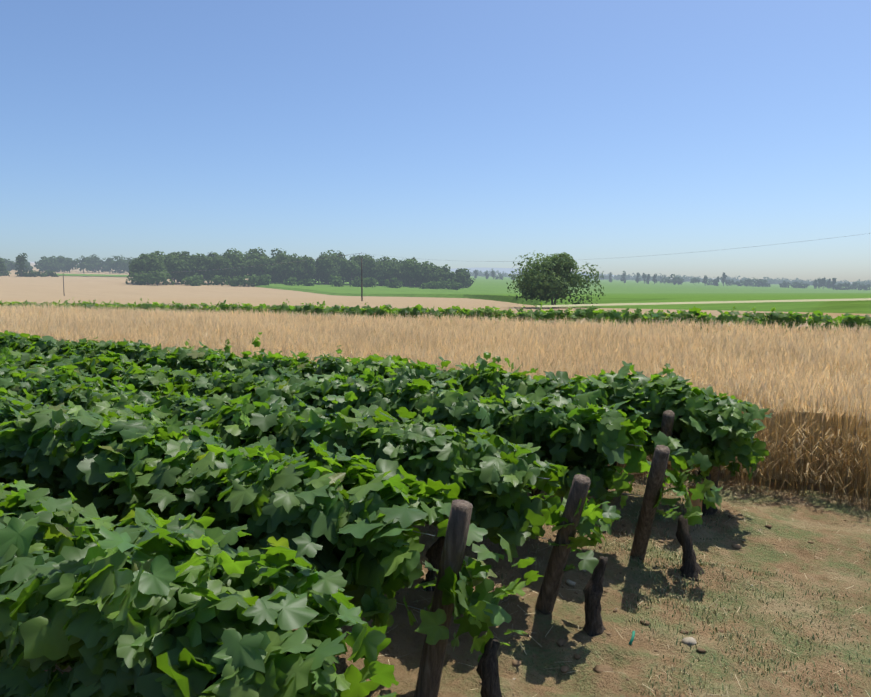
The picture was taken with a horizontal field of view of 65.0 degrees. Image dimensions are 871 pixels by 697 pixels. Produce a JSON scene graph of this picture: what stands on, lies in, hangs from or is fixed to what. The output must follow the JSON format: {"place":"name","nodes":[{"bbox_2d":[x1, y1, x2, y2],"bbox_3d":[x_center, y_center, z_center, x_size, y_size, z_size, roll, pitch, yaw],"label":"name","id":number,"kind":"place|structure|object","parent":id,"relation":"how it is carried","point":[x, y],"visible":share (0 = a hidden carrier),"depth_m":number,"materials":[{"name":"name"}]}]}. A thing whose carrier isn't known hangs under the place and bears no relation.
{"place":"outdoors","nodes":[
{"label":"outdoors","id":0,"kind":"place"},
{"bbox_2d":[0,261,870,696],"bbox_3d":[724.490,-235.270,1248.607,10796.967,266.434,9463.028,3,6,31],"label":"ground","id":1,"kind":"structure","parent":0,"point":[828,525],"depth_m":3.70,"materials":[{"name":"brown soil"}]},
{"bbox_2d":[46,274,127,276],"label":"field","id":2,"kind":"structure","parent":1,"relation":"on","point":[90,275],"depth_m":531.03,"materials":[{"name":"green plant"}]},
{"bbox_2d":[63,253,363,300],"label":"utility poles","id":3,"kind":"object","parent":1,"relation":"on","point":[361,281],"visible":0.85,"depth_m":122.94,"materials":[{"name":"brown wood"}]},
{"bbox_2d":[0,297,870,334],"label":"vine rows","id":4,"kind":"object","parent":1,"relation":"on","point":[818,316],"visible":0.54,"depth_m":19.80,"materials":[{"name":"green plant"}]},
{"bbox_2d":[255,274,870,313],"bbox_3d":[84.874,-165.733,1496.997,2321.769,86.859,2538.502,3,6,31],"label":"green crop field","id":5,"kind":"structure","parent":1,"relation":"on","point":[613,291],"depth_m":233.85,"materials":[{"name":"green plant"}]},
{"bbox_2d":[414,410,720,696],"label":"wooden posts","id":6,"kind":"object","parent":1,"relation":"on","point":[433,656],"visible":0.56,"depth_m":3.17,"materials":[{"name":"brown wood"}]},
{"bbox_2d":[55,444,638,671],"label":"trellis wires","id":7,"kind":"object","parent":6,"relation":"attached to","point":[434,535],"visible":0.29,"depth_m":2.64,"materials":[{"name":"metal"}]},
{"bbox_2d":[0,330,771,696],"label":"vine","id":8,"kind":"object","parent":6,"relation":"on","point":[222,492],"depth_m":3.05,"materials":[{"name":"green plant"}]},
{"bbox_2d":[379,492,845,695],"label":"soil clods","id":9,"kind":"object","parent":1,"relation":"on","point":[560,642],"visible":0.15,"depth_m":3.19,"materials":[{"name":"brown soil"}]},
{"bbox_2d":[358,473,870,696],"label":"straw litter","id":10,"kind":"object","parent":1,"relation":"on","point":[648,588],"visible":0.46,"depth_m":3.60,"materials":[{"name":"beige plant"}]},
{"bbox_2d":[629,631,634,644],"bbox_3d":[0.920,1.354,3.197,0.019,0.049,0.065,3,6,31],"label":"green tie","id":11,"kind":"object","parent":1,"relation":"on","point":[632,637],"visible":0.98,"depth_m":3.19,"materials":[{"name":"plastic"}]},
{"bbox_2d":[689,486,701,517],"bbox_3d":[1.843,1.119,4.850,0.094,0.270,0.084,3,6,31],"label":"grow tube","id":12,"kind":"object","parent":1,"relation":"on","point":[697,502],"visible":0.33,"depth_m":4.82,"materials":[{"name":"plastic"}]},
{"bbox_2d":[685,462,709,483],"bbox_3d":[1.846,0.884,4.855,0.196,0.215,0.141,3,6,31],"label":"young vine","id":13,"kind":"object","parent":12,"relation":"on","point":[696,479],"visible":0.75,"depth_m":4.83,"materials":[{"name":"green plant"}]},
{"bbox_2d":[0,247,870,307],"bbox_3d":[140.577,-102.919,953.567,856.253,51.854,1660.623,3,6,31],"label":"tree","id":14,"kind":"object","parent":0,"point":[152,266],"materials":[{"name":"green plant"}]},
{"bbox_2d":[0,0,870,281],"label":"sky","id":15,"kind":"structure","parent":0,"point":[466,133],"materials":[{"name":"blue"}]},
{"bbox_2d":[0,300,870,509],"bbox_3d":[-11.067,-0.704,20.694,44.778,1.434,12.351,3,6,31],"label":"wheat plants","id":16,"kind":"object","parent":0,"point":[287,332],"visible":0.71,"depth_m":10.64,"materials":[{"name":"beige plant"}]},
{"bbox_2d":[450,268,702,278],"bbox_3d":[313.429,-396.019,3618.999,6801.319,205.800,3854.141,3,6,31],"label":"hills","id":17,"kind":"structure","parent":0,"point":[506,270],"depth_m":5146.64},
{"bbox_2d":[537,298,870,306],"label":"farm track","id":18,"kind":"structure","parent":0,"point":[708,302],"depth_m":39.25,"materials":[{"name":"soil"}]},
{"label":"pole insulators","id":19,"kind":"structure","parent":0,"visible":0},
{"bbox_2d":[71,233,869,272],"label":"power lines","id":20,"kind":"object","parent":19,"relation":"attached to","point":[429,259],"visible":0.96,"depth_m":111.95,"materials":[{"name":"metal"}]}
]}

